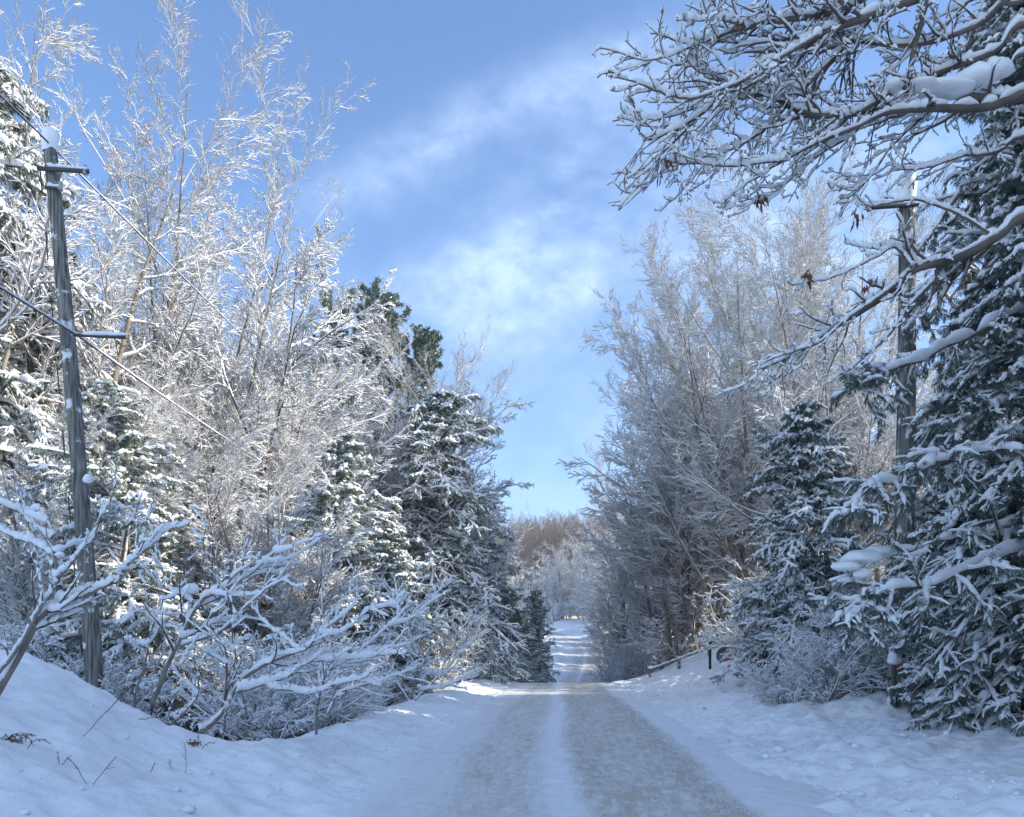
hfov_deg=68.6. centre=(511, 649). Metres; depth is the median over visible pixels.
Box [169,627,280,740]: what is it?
snowy shrub
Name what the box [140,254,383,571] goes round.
bare tree
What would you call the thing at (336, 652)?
snowy shrub
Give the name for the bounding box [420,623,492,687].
snowy shrub
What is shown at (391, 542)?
snowy spruce
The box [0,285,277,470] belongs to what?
overhead wire
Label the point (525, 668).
snowy shrub
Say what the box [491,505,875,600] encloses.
wood
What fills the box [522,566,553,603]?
bare tree
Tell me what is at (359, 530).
bare tree
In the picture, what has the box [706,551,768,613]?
snowy shrub
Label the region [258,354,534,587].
bare tree
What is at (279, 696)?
snowy shrub
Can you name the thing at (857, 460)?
bare tree
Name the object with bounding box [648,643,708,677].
rail fence
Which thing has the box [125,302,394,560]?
bare tree
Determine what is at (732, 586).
snowy shrub
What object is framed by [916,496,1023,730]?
hemlock
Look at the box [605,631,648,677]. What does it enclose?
snowy shrub
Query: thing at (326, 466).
bare tree
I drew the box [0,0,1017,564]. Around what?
sky
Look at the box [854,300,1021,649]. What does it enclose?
shaded evergreen
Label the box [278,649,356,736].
snowy shrub
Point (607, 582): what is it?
bare tree
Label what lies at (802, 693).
snowy shrub
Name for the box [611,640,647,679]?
snowy shrub
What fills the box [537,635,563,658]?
snowy shrub
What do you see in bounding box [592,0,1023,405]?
overhanging tree
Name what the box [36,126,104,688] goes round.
utility pole
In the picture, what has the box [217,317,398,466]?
bare tree
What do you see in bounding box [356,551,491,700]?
leaning sumac
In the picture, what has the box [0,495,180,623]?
bare tree
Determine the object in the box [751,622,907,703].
snowy shrub
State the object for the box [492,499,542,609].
bare tree
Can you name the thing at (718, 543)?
bare tree
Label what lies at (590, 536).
bare tree
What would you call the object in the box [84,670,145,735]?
bare stalk
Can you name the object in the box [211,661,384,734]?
snowy shrub
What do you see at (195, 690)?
leaning sumac
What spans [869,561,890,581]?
snowy shrub
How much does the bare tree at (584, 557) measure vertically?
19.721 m
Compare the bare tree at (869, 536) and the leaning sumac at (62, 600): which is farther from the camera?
the bare tree at (869, 536)
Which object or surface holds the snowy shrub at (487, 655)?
on the snowy ground
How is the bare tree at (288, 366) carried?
on the snowy ground
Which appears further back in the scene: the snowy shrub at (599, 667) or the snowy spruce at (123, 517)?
the snowy shrub at (599, 667)
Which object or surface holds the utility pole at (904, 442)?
on the snowy ground
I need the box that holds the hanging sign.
[708,640,736,669]
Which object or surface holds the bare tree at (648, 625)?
on the snowy ground
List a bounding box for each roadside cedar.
[489,584,553,682]
[509,607,548,681]
[523,585,560,682]
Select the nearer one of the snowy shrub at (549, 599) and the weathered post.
the weathered post
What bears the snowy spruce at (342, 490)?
on the snowy ground
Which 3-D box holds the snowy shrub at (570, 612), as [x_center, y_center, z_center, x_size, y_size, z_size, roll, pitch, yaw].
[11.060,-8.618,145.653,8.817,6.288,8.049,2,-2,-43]
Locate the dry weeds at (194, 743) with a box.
[187,739,214,748]
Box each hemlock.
[0,62,154,622]
[160,472,343,729]
[357,389,535,683]
[458,490,523,681]
[803,1,1023,737]
[877,499,1022,719]
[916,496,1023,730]
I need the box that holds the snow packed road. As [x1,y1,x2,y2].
[335,631,835,816]
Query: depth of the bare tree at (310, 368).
55.45 m
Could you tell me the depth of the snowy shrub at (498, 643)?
39.73 m
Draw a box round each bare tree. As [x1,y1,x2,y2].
[0,0,261,603]
[0,351,217,658]
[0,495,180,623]
[0,529,108,658]
[28,441,221,639]
[40,0,393,580]
[43,532,203,674]
[83,283,277,549]
[90,181,415,605]
[96,341,378,733]
[97,204,354,469]
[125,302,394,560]
[137,290,243,381]
[138,304,244,561]
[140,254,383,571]
[160,518,262,578]
[188,495,381,678]
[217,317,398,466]
[247,415,396,490]
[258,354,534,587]
[275,345,330,467]
[276,392,426,573]
[309,356,432,574]
[336,284,520,604]
[362,445,502,596]
[364,490,522,634]
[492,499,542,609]
[499,554,556,626]
[507,537,541,634]
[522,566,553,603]
[532,532,587,617]
[535,554,572,596]
[548,551,586,598]
[554,143,862,645]
[560,568,588,615]
[561,526,613,613]
[565,527,611,606]
[568,547,632,664]
[569,426,757,669]
[570,562,632,642]
[574,516,625,586]
[574,536,653,677]
[578,519,602,588]
[579,225,789,651]
[581,427,668,679]
[584,367,757,664]
[616,429,760,650]
[617,131,929,602]
[626,551,688,645]
[634,202,890,637]
[650,351,895,644]
[668,147,1018,541]
[747,367,922,579]
[750,294,951,591]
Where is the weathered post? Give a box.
[881,646,904,706]
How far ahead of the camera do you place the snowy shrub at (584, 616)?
138.41 m
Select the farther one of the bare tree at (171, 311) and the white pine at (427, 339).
the white pine at (427, 339)
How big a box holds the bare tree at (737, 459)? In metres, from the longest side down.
23.227 x 15.261 x 13.945 m
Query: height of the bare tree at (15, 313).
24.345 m
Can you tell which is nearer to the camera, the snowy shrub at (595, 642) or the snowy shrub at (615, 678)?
the snowy shrub at (615, 678)
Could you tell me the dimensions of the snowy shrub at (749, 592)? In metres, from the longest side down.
5.799 x 5.274 x 3.184 m
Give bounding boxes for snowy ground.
[0,566,1023,816]
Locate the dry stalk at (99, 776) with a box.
[68,758,114,784]
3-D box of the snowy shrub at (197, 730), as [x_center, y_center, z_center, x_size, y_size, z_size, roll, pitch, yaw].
[-7.514,0.878,19.634,4.510,3.524,4.941,1,-1,17]
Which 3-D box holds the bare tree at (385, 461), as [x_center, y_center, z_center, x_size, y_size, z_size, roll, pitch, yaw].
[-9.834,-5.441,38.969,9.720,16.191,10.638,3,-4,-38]
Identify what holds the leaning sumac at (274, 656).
on the snowy ground
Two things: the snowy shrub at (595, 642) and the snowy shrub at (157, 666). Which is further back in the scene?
the snowy shrub at (595, 642)
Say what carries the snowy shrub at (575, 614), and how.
on the snowy ground
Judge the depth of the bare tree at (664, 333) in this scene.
41.16 m
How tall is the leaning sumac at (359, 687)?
3.378 m
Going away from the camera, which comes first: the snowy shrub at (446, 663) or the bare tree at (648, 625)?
the snowy shrub at (446, 663)
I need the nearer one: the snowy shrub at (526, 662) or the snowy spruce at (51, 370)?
the snowy spruce at (51, 370)
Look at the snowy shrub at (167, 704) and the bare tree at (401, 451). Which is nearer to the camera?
the snowy shrub at (167, 704)
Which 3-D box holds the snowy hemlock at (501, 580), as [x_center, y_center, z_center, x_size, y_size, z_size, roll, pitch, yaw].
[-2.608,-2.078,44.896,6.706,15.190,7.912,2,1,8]
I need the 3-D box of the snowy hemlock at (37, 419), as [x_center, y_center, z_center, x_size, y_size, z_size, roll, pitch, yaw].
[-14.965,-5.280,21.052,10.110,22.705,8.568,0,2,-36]
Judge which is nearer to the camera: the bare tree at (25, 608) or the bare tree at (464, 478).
the bare tree at (25, 608)
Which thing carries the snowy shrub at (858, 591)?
on the snowy ground
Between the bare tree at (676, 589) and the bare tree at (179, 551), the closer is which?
the bare tree at (179, 551)
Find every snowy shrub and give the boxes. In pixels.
[0,612,83,669]
[0,621,266,723]
[0,624,168,712]
[0,630,240,732]
[48,642,153,705]
[54,643,136,679]
[56,651,172,716]
[61,621,233,727]
[70,645,246,736]
[125,613,384,740]
[161,622,274,739]
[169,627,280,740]
[196,631,398,740]
[208,642,378,679]
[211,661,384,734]
[225,624,328,676]
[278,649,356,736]
[305,642,430,723]
[307,633,388,722]
[333,678,414,721]
[396,647,438,689]
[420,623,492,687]
[425,602,490,686]
[430,652,472,689]
[462,641,511,680]
[486,626,511,654]
[496,644,533,677]
[498,639,531,677]
[504,653,538,682]
[518,668,546,682]
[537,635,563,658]
[538,589,559,621]
[544,592,582,618]
[544,596,572,621]
[560,594,587,619]
[569,596,590,618]
[579,623,605,646]
[584,656,627,682]
[586,636,608,658]
[591,649,617,681]
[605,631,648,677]
[608,608,742,667]
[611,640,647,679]
[614,638,659,674]
[632,625,682,668]
[694,555,771,640]
[695,581,763,664]
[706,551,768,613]
[714,646,834,705]
[742,576,940,643]
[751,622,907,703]
[753,582,915,691]
[765,636,831,702]
[828,592,911,693]
[833,588,919,649]
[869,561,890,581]
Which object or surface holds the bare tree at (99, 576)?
on the snowy ground
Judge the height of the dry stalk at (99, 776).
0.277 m
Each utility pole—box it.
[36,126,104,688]
[865,170,919,679]
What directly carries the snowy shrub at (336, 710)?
on the snowy ground
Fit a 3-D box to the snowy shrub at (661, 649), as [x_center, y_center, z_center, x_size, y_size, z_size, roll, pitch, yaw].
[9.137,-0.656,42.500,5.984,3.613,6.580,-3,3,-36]
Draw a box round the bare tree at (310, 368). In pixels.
[275,345,330,467]
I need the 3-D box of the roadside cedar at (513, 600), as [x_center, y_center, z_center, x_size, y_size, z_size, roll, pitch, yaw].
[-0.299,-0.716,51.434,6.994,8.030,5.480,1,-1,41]
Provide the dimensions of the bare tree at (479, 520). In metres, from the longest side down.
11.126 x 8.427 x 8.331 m
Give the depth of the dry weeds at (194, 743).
8.55 m
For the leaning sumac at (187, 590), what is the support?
on the snowy ground
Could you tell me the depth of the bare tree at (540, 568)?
165.25 m
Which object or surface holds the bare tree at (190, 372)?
on the snowy ground
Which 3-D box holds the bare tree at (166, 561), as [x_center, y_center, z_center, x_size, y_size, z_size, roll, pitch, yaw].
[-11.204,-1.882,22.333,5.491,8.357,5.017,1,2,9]
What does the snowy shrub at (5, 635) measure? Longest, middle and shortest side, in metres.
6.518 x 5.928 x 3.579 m
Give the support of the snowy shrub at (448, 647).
on the snowy ground
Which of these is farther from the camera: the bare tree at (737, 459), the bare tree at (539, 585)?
the bare tree at (539, 585)
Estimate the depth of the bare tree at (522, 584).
60.99 m
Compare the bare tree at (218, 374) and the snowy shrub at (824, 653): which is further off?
the bare tree at (218, 374)
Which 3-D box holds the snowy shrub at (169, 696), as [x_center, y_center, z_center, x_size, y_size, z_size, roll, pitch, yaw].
[-8.532,1.192,18.317,4.885,2.682,4.442,-3,0,-39]
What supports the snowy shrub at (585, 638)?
on the snowy ground
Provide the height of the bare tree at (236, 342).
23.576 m
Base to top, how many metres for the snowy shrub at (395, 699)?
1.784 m
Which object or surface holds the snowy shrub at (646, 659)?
on the snowy ground
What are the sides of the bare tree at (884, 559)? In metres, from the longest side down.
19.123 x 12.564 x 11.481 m
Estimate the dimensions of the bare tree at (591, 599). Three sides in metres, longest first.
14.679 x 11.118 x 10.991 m
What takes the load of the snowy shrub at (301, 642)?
on the snowy ground
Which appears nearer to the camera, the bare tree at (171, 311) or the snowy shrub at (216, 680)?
the snowy shrub at (216, 680)
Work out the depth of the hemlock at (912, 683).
13.11 m
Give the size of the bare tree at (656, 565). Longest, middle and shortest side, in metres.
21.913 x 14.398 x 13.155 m
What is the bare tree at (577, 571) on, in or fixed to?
on the snowy ground
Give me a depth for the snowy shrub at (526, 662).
44.89 m
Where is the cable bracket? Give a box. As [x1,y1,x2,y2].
[73,331,129,338]
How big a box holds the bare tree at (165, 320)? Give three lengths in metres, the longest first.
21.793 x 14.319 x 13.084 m
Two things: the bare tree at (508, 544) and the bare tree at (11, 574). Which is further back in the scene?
the bare tree at (508, 544)
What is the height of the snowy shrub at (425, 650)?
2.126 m
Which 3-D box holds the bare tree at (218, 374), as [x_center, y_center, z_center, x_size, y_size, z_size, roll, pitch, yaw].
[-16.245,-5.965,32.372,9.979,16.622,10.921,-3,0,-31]
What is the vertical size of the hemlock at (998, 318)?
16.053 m
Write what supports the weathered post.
on the snowy ground
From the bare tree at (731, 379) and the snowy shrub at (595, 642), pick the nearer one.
the bare tree at (731, 379)
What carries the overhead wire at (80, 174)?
attached to the utility pole at (53, 168)
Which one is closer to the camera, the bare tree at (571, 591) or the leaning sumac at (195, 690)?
the leaning sumac at (195, 690)
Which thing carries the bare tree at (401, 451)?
on the snowy ground
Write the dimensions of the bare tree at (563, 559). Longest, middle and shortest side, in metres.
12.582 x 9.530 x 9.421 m
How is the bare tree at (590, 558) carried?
on the snowy ground
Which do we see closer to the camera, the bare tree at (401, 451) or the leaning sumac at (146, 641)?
the leaning sumac at (146, 641)
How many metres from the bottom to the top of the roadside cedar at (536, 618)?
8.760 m
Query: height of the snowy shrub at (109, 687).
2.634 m
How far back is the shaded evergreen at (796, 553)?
20.46 m
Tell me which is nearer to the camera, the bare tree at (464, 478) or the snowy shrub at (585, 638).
the bare tree at (464, 478)
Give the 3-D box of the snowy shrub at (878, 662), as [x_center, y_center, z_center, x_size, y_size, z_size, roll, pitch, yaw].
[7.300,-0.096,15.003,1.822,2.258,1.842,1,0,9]
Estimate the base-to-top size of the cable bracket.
0.151 m
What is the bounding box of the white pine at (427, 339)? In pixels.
[310,275,445,484]
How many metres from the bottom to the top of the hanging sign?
1.630 m
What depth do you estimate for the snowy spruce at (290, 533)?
30.82 m
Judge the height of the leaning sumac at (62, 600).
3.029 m
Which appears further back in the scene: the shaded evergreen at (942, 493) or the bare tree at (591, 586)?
the bare tree at (591, 586)
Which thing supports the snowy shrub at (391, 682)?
on the snowy ground
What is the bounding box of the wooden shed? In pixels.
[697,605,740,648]
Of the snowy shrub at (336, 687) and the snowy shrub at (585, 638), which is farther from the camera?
the snowy shrub at (585, 638)
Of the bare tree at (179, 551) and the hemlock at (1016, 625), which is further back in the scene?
the bare tree at (179, 551)
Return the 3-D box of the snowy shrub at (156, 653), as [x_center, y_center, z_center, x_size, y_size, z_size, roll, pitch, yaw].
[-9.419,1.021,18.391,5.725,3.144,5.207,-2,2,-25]
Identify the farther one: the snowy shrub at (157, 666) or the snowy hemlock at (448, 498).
the snowy hemlock at (448, 498)
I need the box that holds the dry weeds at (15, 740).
[0,731,50,748]
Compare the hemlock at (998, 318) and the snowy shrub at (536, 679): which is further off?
the snowy shrub at (536, 679)
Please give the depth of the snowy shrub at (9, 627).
14.47 m
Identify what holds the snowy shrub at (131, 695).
on the snowy ground
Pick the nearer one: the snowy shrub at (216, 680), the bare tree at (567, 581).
the snowy shrub at (216, 680)
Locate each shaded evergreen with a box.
[707,399,881,691]
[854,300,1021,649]
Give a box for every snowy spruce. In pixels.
[4,238,180,579]
[10,378,268,739]
[257,457,309,620]
[261,431,465,695]
[328,523,473,706]
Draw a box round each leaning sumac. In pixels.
[0,462,190,694]
[124,556,185,707]
[142,501,328,715]
[166,575,251,724]
[197,558,408,738]
[276,558,441,734]
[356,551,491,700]
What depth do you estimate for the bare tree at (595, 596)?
82.82 m
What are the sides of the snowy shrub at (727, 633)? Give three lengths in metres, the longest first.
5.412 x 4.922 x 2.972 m
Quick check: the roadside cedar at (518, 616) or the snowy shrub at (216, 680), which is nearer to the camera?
the snowy shrub at (216, 680)
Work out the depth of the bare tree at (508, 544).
42.35 m
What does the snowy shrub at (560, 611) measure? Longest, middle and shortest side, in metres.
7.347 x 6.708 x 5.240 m
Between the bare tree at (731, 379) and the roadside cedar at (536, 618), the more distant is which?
the roadside cedar at (536, 618)
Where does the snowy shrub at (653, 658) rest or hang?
on the snowy ground
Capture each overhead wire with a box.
[0,94,324,413]
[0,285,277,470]
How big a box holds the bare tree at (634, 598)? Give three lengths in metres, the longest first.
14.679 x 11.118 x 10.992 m
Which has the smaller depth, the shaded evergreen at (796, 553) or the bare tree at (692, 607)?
the shaded evergreen at (796, 553)
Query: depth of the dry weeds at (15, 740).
6.61 m
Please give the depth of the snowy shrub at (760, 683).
16.85 m
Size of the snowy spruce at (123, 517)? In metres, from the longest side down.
9.718 x 7.395 x 7.360 m
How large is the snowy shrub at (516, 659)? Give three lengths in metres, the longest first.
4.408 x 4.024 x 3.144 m
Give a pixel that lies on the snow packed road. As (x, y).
(574, 741)
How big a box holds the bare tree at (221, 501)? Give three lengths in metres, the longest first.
10.931 x 7.182 x 6.562 m
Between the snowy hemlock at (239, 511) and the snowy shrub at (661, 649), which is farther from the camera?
the snowy shrub at (661, 649)
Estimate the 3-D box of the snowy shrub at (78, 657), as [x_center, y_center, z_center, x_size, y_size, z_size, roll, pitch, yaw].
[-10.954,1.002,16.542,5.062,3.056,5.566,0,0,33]

